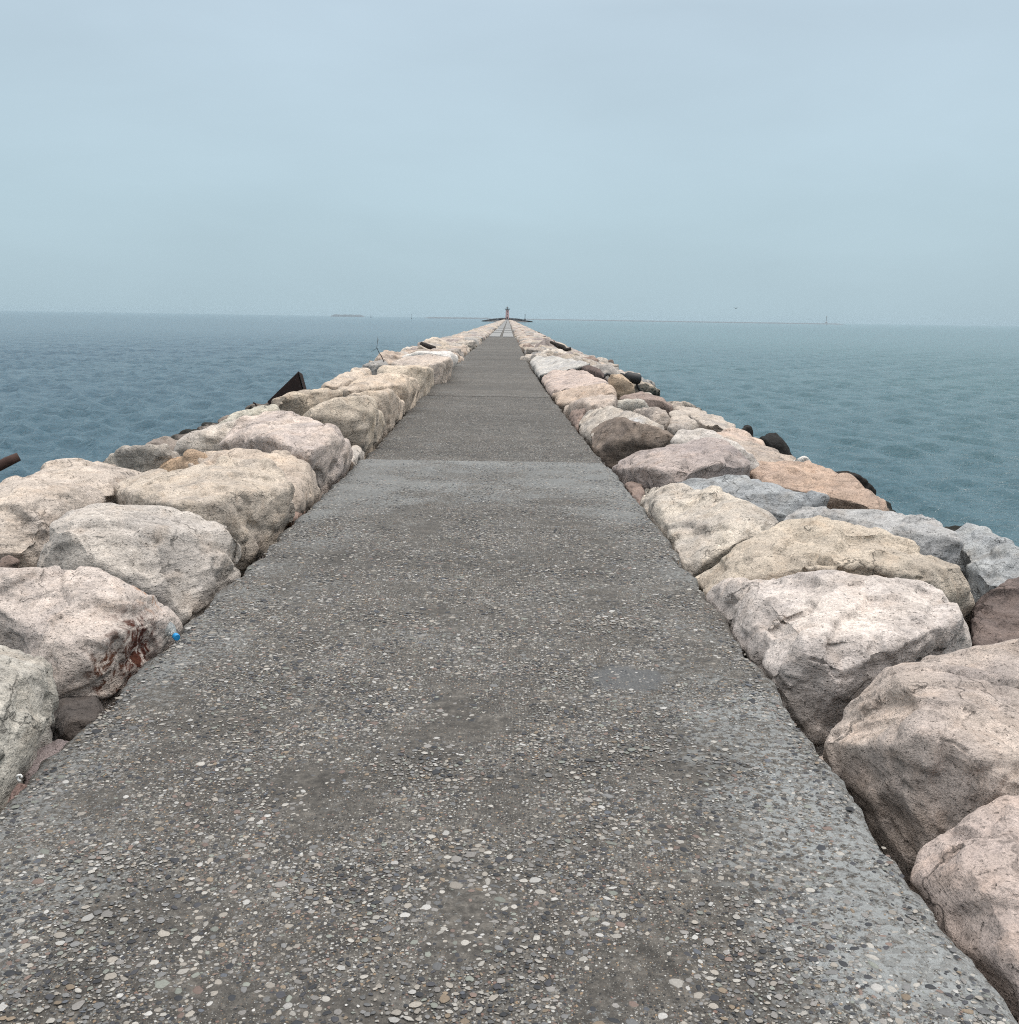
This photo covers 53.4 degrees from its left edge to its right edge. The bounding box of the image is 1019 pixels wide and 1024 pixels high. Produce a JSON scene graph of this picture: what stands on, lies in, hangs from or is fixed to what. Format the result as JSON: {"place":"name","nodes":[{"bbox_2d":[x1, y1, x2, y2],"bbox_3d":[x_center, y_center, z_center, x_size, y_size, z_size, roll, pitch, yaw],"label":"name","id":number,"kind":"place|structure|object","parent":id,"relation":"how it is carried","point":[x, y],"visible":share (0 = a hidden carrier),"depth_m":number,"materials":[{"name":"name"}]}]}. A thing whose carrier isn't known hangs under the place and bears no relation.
{"place":"outdoors","nodes":[
{"label":"outdoors","id":0,"kind":"place"},
{"bbox_2d":[366,396,602,463],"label":"path","id":1,"kind":"structure","parent":0,"point":[470,439],"depth_m":14.94,"materials":[{"name":"concrete"}]},
{"bbox_2d":[427,372,550,397],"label":"path","id":2,"kind":"structure","parent":0,"point":[496,384],"depth_m":25.69,"materials":[{"name":"concrete"}]},
{"bbox_2d":[452,359,533,373],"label":"path","id":3,"kind":"structure","parent":0,"point":[491,366],"depth_m":37.19,"materials":[{"name":"concrete"}]},
{"bbox_2d":[464,351,526,360],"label":"path","id":4,"kind":"structure","parent":0,"point":[497,355],"depth_m":48.90,"materials":[{"name":"concrete"}]},
{"bbox_2d":[471,346,522,351],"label":"path","id":5,"kind":"structure","parent":0,"point":[501,348],"depth_m":60.45,"materials":[{"name":"concrete"}]},
{"bbox_2d":[478,342,519,346],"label":"path","id":6,"kind":"structure","parent":0,"point":[499,344],"depth_m":71.29,"materials":[{"name":"concrete"}]},
{"bbox_2d":[482,339,517,342],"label":"path","id":7,"kind":"structure","parent":0,"point":[496,340],"depth_m":83.96,"materials":[{"name":"concrete"}]},
{"bbox_2d":[489,320,512,336],"bbox_3d":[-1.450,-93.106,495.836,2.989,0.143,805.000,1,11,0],"label":"pavement","id":8,"kind":"structure","parent":0,"point":[499,330],"depth_m":140.11,"materials":[{"name":"concrete"}]},
{"bbox_2d":[486,337,516,339],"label":"path","id":9,"kind":"structure","parent":0,"point":[512,338],"depth_m":94.14,"materials":[{"name":"concrete"}]},
{"bbox_2d":[0,459,1017,1023],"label":"path","id":10,"kind":"structure","parent":0,"point":[644,969],"depth_m":3.30,"materials":[{"name":"concrete"}]},
{"bbox_2d":[165,622,179,640],"bbox_3d":[-1.703,0.560,5.019,0.066,0.099,0.262,-9,14,-41],"label":"bottle","id":11,"kind":"object","parent":10,"relation":"on","point":[170,630],"visible":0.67,"depth_m":4.96,"materials":[{"name":"clear plastic"}]},
{"bbox_2d":[0,393,1009,1023],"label":"pebbles","id":12,"kind":"object","parent":10,"relation":"on","point":[678,983],"visible":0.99,"depth_m":3.11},
{"bbox_2d":[0,311,1018,546],"bbox_3d":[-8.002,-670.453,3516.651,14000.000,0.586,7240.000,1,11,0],"label":"water","id":13,"kind":"structure","parent":0,"point":[913,419],"depth_m":57.42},
{"bbox_2d":[330,314,363,316],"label":"breakwater","id":14,"kind":"object","parent":13,"relation":"in","point":[338,315],"visible":0.81,"depth_m":2938.19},
{"bbox_2d":[426,317,490,318],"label":"breakwater","id":15,"kind":"object","parent":13,"relation":"in","point":[457,318],"visible":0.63,"depth_m":2351.18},
{"bbox_2d":[526,319,843,324],"bbox_3d":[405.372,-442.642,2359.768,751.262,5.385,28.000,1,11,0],"label":"breakwater","id":16,"kind":"object","parent":13,"relation":"in","point":[686,321],"visible":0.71,"depth_m":2353.93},
{"bbox_2d":[0,0,1018,325],"label":"sky","id":17,"kind":"structure","parent":0,"point":[782,161],"materials":[{"name":"blue"}]},
{"bbox_2d":[620,372,641,390],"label":"boulder","id":18,"kind":"object","parent":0,"point":[633,378],"visible":0.79,"depth_m":25.73,"materials":[{"name":"black stone"}]},
{"bbox_3d":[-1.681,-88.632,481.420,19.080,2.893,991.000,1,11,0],"label":"embankment","id":19,"kind":"structure","parent":0,"visible":0},
{"bbox_2d":[0,555,19,567],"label":"boulder","id":20,"kind":"object","parent":19,"relation":"on","point":[8,561],"visible":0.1,"depth_m":6.66,"materials":[{"name":"stone"}]},
{"bbox_2d":[5,783,26,806],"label":"boulder","id":21,"kind":"object","parent":19,"relation":"on","point":[18,788],"visible":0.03,"depth_m":3.54,"materials":[{"name":"stone"}]},
{"bbox_2d":[0,645,58,811],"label":"boulder","id":22,"kind":"object","parent":19,"relation":"on","point":[29,700],"visible":0.48,"depth_m":3.68,"materials":[{"name":"stone"}]},
{"bbox_2d":[24,739,68,784],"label":"boulder","id":23,"kind":"object","parent":19,"relation":"on","point":[44,752],"visible":0.09,"depth_m":3.83,"materials":[{"name":"stone"}]},
{"bbox_2d":[0,458,141,567],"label":"boulder","id":24,"kind":"object","parent":19,"relation":"on","point":[34,506],"visible":0.41,"depth_m":7.30,"materials":[{"name":"stone"}]},
{"bbox_2d":[50,696,104,740],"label":"boulder","id":25,"kind":"object","parent":19,"relation":"on","point":[74,715],"visible":0.15,"depth_m":4.23,"materials":[{"name":"stone"}]},
{"bbox_2d":[0,566,182,736],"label":"boulder","id":26,"kind":"object","parent":19,"relation":"on","point":[100,635],"visible":0.41,"depth_m":4.68,"materials":[{"name":"stone"}]},
{"bbox_2d":[37,503,240,632],"bbox_3d":[-2.298,0.630,6.454,1.110,1.354,0.954,1,11,0],"label":"boulder","id":27,"kind":"object","parent":19,"relation":"on","point":[181,566],"visible":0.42,"depth_m":6.13,"materials":[{"name":"stone"}]},
{"bbox_2d":[104,443,179,472],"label":"boulder","id":28,"kind":"object","parent":19,"relation":"on","point":[143,458],"visible":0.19,"depth_m":9.64,"materials":[{"name":"stone"}]},
{"bbox_2d":[159,449,207,471],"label":"boulder","id":29,"kind":"object","parent":19,"relation":"on","point":[187,458],"visible":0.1,"depth_m":9.48,"materials":[{"name":"stone"}]},
{"bbox_2d":[114,455,295,576],"bbox_3d":[-2.294,0.313,8.015,1.348,1.395,1.538,-7,13,-36],"label":"boulder","id":30,"kind":"object","parent":19,"relation":"on","point":[249,504],"visible":0.38,"depth_m":7.60,"materials":[{"name":"stone"}]},
{"bbox_2d":[174,419,236,456],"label":"boulder","id":31,"kind":"object","parent":19,"relation":"on","point":[211,438],"visible":0.26,"depth_m":11.20,"materials":[{"name":"stone"}]},
{"bbox_2d":[218,404,279,423],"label":"boulder","id":32,"kind":"object","parent":19,"relation":"on","point":[257,410],"visible":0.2,"depth_m":12.95,"materials":[{"name":"stone"}]},
{"bbox_2d":[188,448,320,529],"bbox_3d":[-2.251,0.026,9.311,0.910,1.199,2.194,-8,14,-39],"label":"boulder","id":33,"kind":"object","parent":19,"relation":"on","point":[300,474],"visible":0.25,"depth_m":8.95,"materials":[{"name":"stone"}]},
{"bbox_2d":[219,411,352,500],"bbox_3d":[-2.370,-0.273,10.621,1.380,1.449,2.331,1,11,0],"label":"boulder","id":34,"kind":"object","parent":19,"relation":"on","point":[325,451],"visible":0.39,"depth_m":10.20,"materials":[{"name":"stone"}]},
{"bbox_2d":[268,371,306,404],"bbox_3d":[-3.849,-2.069,17.637,0.695,0.772,0.240,1,11,0],"label":"metal plate","id":35,"kind":"object","parent":19,"relation":"on","point":[296,382],"visible":0.39,"depth_m":17.50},
{"bbox_2d":[288,511,304,527],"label":"boulder","id":36,"kind":"object","parent":19,"relation":"on","point":[296,517],"visible":0.07,"depth_m":8.22,"materials":[{"name":"stone"}]},
{"bbox_2d":[271,388,342,415],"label":"boulder","id":37,"kind":"object","parent":19,"relation":"on","point":[301,402],"visible":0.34,"depth_m":15.11,"materials":[{"name":"stone"}]},
{"bbox_2d":[303,395,385,459],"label":"boulder","id":38,"kind":"object","parent":19,"relation":"on","point":[359,421],"visible":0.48,"depth_m":12.65,"materials":[{"name":"stone"}]},
{"bbox_2d":[321,367,371,389],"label":"boulder","id":39,"kind":"object","parent":19,"relation":"on","point":[345,379],"visible":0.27,"depth_m":18.22,"materials":[{"name":"stone"}]},
{"bbox_2d":[348,445,363,471],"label":"boulder","id":40,"kind":"object","parent":19,"relation":"on","point":[358,453],"visible":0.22,"depth_m":11.83,"materials":[{"name":"stone"}]},
{"bbox_2d":[361,360,387,374],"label":"boulder","id":41,"kind":"object","parent":19,"relation":"on","point":[373,366],"visible":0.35,"depth_m":39.39,"materials":[{"name":"stone"}]},
{"bbox_2d":[348,388,404,439],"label":"boulder","id":42,"kind":"object","parent":19,"relation":"on","point":[390,404],"visible":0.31,"depth_m":15.22,"materials":[{"name":"stone"}]},
{"bbox_2d":[338,373,419,414],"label":"boulder","id":43,"kind":"object","parent":19,"relation":"on","point":[405,388],"visible":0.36,"depth_m":17.51,"materials":[{"name":"stone"}]},
{"bbox_2d":[374,350,404,364],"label":"boulder","id":44,"kind":"object","parent":19,"relation":"on","point":[389,357],"visible":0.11,"depth_m":40.92,"materials":[{"name":"stone"}]},
{"bbox_2d":[377,365,433,398],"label":"boulder","id":45,"kind":"object","parent":19,"relation":"on","point":[424,376],"visible":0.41,"depth_m":21.04,"materials":[{"name":"stone"}]},
{"bbox_2d":[391,354,452,384],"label":"boulder","id":46,"kind":"object","parent":19,"relation":"on","point":[441,367],"visible":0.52,"depth_m":26.09,"materials":[{"name":"stone"}]},
{"bbox_2d":[402,351,457,366],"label":"boulder","id":47,"kind":"object","parent":19,"relation":"on","point":[454,357],"visible":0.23,"depth_m":31.99,"materials":[{"name":"stone"}]},
{"bbox_2d":[418,345,445,349],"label":"boulder","id":48,"kind":"object","parent":19,"relation":"on","point":[439,347],"visible":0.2,"depth_m":47.12,"materials":[{"name":"stone"}]},
{"bbox_2d":[423,337,448,345],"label":"boulder","id":49,"kind":"object","parent":19,"relation":"on","point":[434,340],"visible":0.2,"depth_m":52.47,"materials":[{"name":"stone"}]},
{"bbox_2d":[431,349,460,361],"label":"boulder","id":50,"kind":"object","parent":19,"relation":"on","point":[458,355],"visible":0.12,"depth_m":40.94,"materials":[{"name":"stone"}]},
{"bbox_2d":[448,349,463,357],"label":"boulder","id":51,"kind":"object","parent":19,"relation":"on","point":[458,351],"visible":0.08,"depth_m":44.59,"materials":[{"name":"stone"}]},
{"bbox_2d":[445,345,467,355],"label":"boulder","id":52,"kind":"object","parent":19,"relation":"on","point":[463,348],"visible":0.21,"depth_m":50.12,"materials":[{"name":"stone"}]},
{"bbox_2d":[459,340,475,349],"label":"boulder","id":53,"kind":"object","parent":19,"relation":"on","point":[471,344],"visible":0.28,"depth_m":59.32,"materials":[{"name":"stone"}]},
{"bbox_2d":[440,320,576,350],"bbox_3d":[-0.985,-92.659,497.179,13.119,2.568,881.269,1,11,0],"label":"rubble","id":54,"kind":"object","parent":19,"relation":"on","point":[523,335],"visible":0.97,"depth_m":98.40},
{"bbox_2d":[103,389,960,530],"bbox_3d":[-0.630,0.757,13.785,16.184,2.606,34.672,1,11,0],"label":"rubble","id":55,"kind":"object","parent":19,"relation":"on","point":[172,440],"depth_m":17.99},
{"bbox_2d":[0,453,20,470],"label":"wooden post","id":56,"kind":"object","parent":55,"relation":"on","point":[9,461],"visible":1,"depth_m":9.60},
{"bbox_2d":[742,425,753,436],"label":"boulder","id":57,"kind":"object","parent":55,"relation":"on","point":[748,428],"visible":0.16,"depth_m":18.80,"materials":[{"name":"stone"}]},
{"bbox_2d":[794,456,809,461],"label":"boulder","id":58,"kind":"object","parent":55,"relation":"on","point":[803,459],"visible":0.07,"depth_m":12.83,"materials":[{"name":"stone"}]},
{"bbox_2d":[524,347,543,355],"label":"boulder","id":59,"kind":"object","parent":19,"relation":"on","point":[532,350],"visible":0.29,"depth_m":52.37,"materials":[{"name":"stone"}]},
{"bbox_2d":[520,353,548,364],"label":"boulder","id":60,"kind":"object","parent":19,"relation":"on","point":[528,358],"visible":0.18,"depth_m":44.04,"materials":[{"name":"stone"}]},
{"bbox_2d":[530,354,545,372],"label":"boulder","id":61,"kind":"object","parent":19,"relation":"on","point":[533,356],"visible":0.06,"depth_m":42.05,"materials":[{"name":"stone"}]},
{"bbox_2d":[535,338,554,346],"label":"boulder","id":62,"kind":"object","parent":19,"relation":"on","point":[546,341],"visible":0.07,"depth_m":57.05,"materials":[{"name":"stone"}]},
{"bbox_2d":[545,353,561,355],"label":"boulder","id":63,"kind":"object","parent":19,"relation":"on","point":[553,354],"visible":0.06,"depth_m":46.25,"materials":[{"name":"stone"}]},
{"bbox_2d":[541,349,566,353],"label":"boulder","id":64,"kind":"object","parent":19,"relation":"on","point":[557,350],"visible":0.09,"depth_m":49.80,"materials":[{"name":"stone"}]},
{"bbox_2d":[530,356,589,385],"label":"boulder","id":65,"kind":"object","parent":19,"relation":"on","point":[541,366],"visible":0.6,"depth_m":32.86,"materials":[{"name":"stone"}]},
{"bbox_2d":[560,353,588,362],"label":"boulder","id":66,"kind":"object","parent":19,"relation":"on","point":[567,356],"visible":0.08,"depth_m":39.83,"materials":[{"name":"stone"}]},
{"bbox_2d":[541,369,608,400],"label":"boulder","id":67,"kind":"object","parent":19,"relation":"on","point":[554,381],"visible":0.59,"depth_m":24.47,"materials":[{"name":"stone"}]},
{"bbox_2d":[571,355,582,360],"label":"boulder","id":68,"kind":"object","parent":19,"relation":"on","point":[576,358],"visible":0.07,"depth_m":38.92,"materials":[{"name":"stone"}]},
{"bbox_2d":[569,408,586,433],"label":"boulder","id":69,"kind":"object","parent":19,"relation":"on","point":[575,416],"visible":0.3,"depth_m":17.25,"materials":[{"name":"stone"}]},
{"bbox_2d":[552,383,616,411],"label":"boulder","id":70,"kind":"object","parent":19,"relation":"on","point":[563,399],"visible":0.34,"depth_m":20.41,"materials":[{"name":"stone"}]},
{"bbox_2d":[563,394,617,419],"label":"boulder","id":71,"kind":"object","parent":19,"relation":"on","point":[594,402],"visible":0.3,"depth_m":18.03,"materials":[{"name":"stone"}]},
{"bbox_2d":[581,365,607,381],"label":"boulder","id":72,"kind":"object","parent":19,"relation":"on","point":[595,371],"visible":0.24,"depth_m":30.04,"materials":[{"name":"stone"}]},
{"bbox_2d":[597,357,608,363],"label":"boulder","id":73,"kind":"object","parent":19,"relation":"on","point":[603,360],"visible":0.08,"depth_m":49.40,"materials":[{"name":"stone"}]},
{"bbox_2d":[591,364,622,379],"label":"boulder","id":74,"kind":"object","parent":19,"relation":"on","point":[608,368],"visible":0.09,"depth_m":37.57,"materials":[{"name":"stone"}]},
{"bbox_2d":[578,406,663,449],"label":"boulder","id":75,"kind":"object","parent":19,"relation":"on","point":[590,420],"visible":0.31,"depth_m":15.09,"materials":[{"name":"stone"}]},
{"bbox_2d":[608,374,634,399],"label":"boulder","id":76,"kind":"object","parent":19,"relation":"on","point":[621,384],"visible":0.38,"depth_m":24.36,"materials":[{"name":"stone"}]},
{"bbox_2d":[590,417,673,468],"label":"boulder","id":77,"kind":"object","parent":19,"relation":"on","point":[615,440],"visible":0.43,"depth_m":13.66,"materials":[{"name":"stone"}]},
{"bbox_2d":[617,399,648,411],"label":"boulder","id":78,"kind":"object","parent":19,"relation":"on","point":[632,405],"visible":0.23,"depth_m":18.16,"materials":[{"name":"stone"}]},
{"bbox_2d":[625,481,644,504],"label":"boulder","id":79,"kind":"object","parent":19,"relation":"on","point":[635,490],"visible":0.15,"depth_m":10.11,"materials":[{"name":"stone"}]},
{"bbox_2d":[620,391,672,414],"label":"boulder","id":80,"kind":"object","parent":19,"relation":"on","point":[650,400],"visible":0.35,"depth_m":19.52,"materials":[{"name":"stone"}]},
{"bbox_2d":[633,381,659,396],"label":"boulder","id":81,"kind":"object","parent":19,"relation":"on","point":[646,387],"visible":0.2,"depth_m":37.33,"materials":[{"name":"stone"}]},
{"bbox_2d":[642,377,655,386],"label":"boulder","id":82,"kind":"object","parent":19,"relation":"on","point":[649,381],"visible":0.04,"depth_m":40.15,"materials":[{"name":"stone"}]},
{"bbox_2d":[633,407,669,429],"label":"boulder","id":83,"kind":"object","parent":19,"relation":"on","point":[658,415],"visible":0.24,"depth_m":16.30,"materials":[{"name":"stone"}]},
{"bbox_2d":[612,437,749,489],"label":"boulder","id":84,"kind":"object","parent":19,"relation":"on","point":[708,457],"visible":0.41,"depth_m":10.43,"materials":[{"name":"stone"}]},
{"bbox_2d":[667,410,698,434],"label":"boulder","id":85,"kind":"object","parent":19,"relation":"on","point":[680,419],"visible":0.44,"depth_m":16.14,"materials":[{"name":"stone"}]},
{"bbox_2d":[668,401,701,410],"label":"boulder","id":86,"kind":"object","parent":19,"relation":"on","point":[674,404],"visible":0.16,"depth_m":29.65,"materials":[{"name":"stone"}]},
{"bbox_2d":[640,483,778,576],"bbox_3d":[1.601,0.408,8.207,0.885,1.260,2.529,1,11,0],"label":"boulder","id":87,"kind":"object","parent":19,"relation":"on","point":[706,529],"visible":0.34,"depth_m":7.52,"materials":[{"name":"stone"}]},
{"bbox_2d":[673,406,750,434],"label":"boulder","id":88,"kind":"object","parent":19,"relation":"on","point":[705,420],"visible":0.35,"depth_m":17.55,"materials":[{"name":"stone"}]},
{"bbox_2d":[670,428,758,470],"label":"boulder","id":89,"kind":"object","parent":19,"relation":"on","point":[682,436],"visible":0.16,"depth_m":11.84,"materials":[{"name":"stone"}]},
{"bbox_2d":[716,427,765,445],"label":"boulder","id":90,"kind":"object","parent":19,"relation":"on","point":[739,434],"visible":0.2,"depth_m":14.70,"materials":[{"name":"stone"}]},
{"bbox_2d":[679,475,829,521],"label":"boulder","id":91,"kind":"object","parent":19,"relation":"on","point":[779,503],"visible":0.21,"depth_m":9.46,"materials":[{"name":"stone"}]},
{"bbox_2d":[724,436,795,461],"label":"boulder","id":92,"kind":"object","parent":19,"relation":"on","point":[759,452],"visible":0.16,"depth_m":13.02,"materials":[{"name":"stone"}]},
{"bbox_2d":[759,433,792,455],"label":"boulder","id":93,"kind":"object","parent":19,"relation":"on","point":[776,441],"visible":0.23,"depth_m":16.95,"materials":[{"name":"stone"}]},
{"bbox_2d":[750,460,888,510],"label":"boulder","id":94,"kind":"object","parent":19,"relation":"on","point":[845,491],"visible":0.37,"depth_m":10.79,"materials":[{"name":"stone"}]},
{"bbox_2d":[695,515,974,632],"bbox_3d":[2.061,0.715,6.472,1.775,1.322,0.989,1,11,0],"label":"boulder","id":95,"kind":"object","parent":19,"relation":"on","point":[792,546],"visible":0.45,"depth_m":6.16,"materials":[{"name":"stone"}]},
{"bbox_2d":[705,570,971,756],"bbox_3d":[1.803,0.910,5.450,1.269,1.178,1.608,1,11,0],"label":"boulder","id":96,"kind":"object","parent":19,"relation":"on","point":[821,649],"visible":0.55,"depth_m":4.92,"materials":[{"name":"stone"}]},
{"bbox_2d":[835,471,875,494],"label":"boulder","id":97,"kind":"object","parent":19,"relation":"on","point":[863,481],"visible":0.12,"depth_m":13.30,"materials":[{"name":"stone"}]},
{"bbox_2d":[784,506,963,564],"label":"boulder","id":98,"kind":"object","parent":19,"relation":"on","point":[932,537],"visible":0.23,"depth_m":8.43,"materials":[{"name":"stone"}]},
{"bbox_2d":[819,639,1018,890],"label":"boulder","id":99,"kind":"object","parent":19,"relation":"on","point":[916,757],"visible":0.43,"depth_m":3.67,"materials":[{"name":"stone"}]},
{"bbox_2d":[910,795,1018,1023],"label":"boulder","id":100,"kind":"object","parent":19,"relation":"on","point":[964,879],"visible":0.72,"depth_m":2.83,"materials":[{"name":"stone"}]},
{"bbox_2d":[955,523,1018,603],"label":"boulder","id":101,"kind":"object","parent":19,"relation":"on","point":[988,560],"visible":0.38,"depth_m":8.00,"materials":[{"name":"stone"}]},
{"bbox_2d":[969,577,1018,645],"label":"boulder","id":102,"kind":"object","parent":19,"relation":"on","point":[994,618],"visible":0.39,"depth_m":6.01,"materials":[{"name":"stone"}]},
{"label":"boulder","id":103,"kind":"object","parent":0,"visible":0},
{"bbox_2d":[420,342,435,349],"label":"driftwood","id":104,"kind":"object","parent":103,"relation":"on","point":[427,345],"visible":0.9,"depth_m":45.34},
{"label":"boulder","id":105,"kind":"object","parent":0,"visible":0},
{"bbox_2d":[550,341,570,350],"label":"driftwood","id":106,"kind":"object","parent":105,"relation":"on","point":[560,346],"visible":0.93,"depth_m":51.29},
{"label":"islet","id":107,"kind":"structure","parent":0,"visible":0},
{"bbox_2d":[482,318,532,321],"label":"islet rocks","id":108,"kind":"object","parent":107,"relation":"on","point":[517,319],"visible":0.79,"depth_m":935.23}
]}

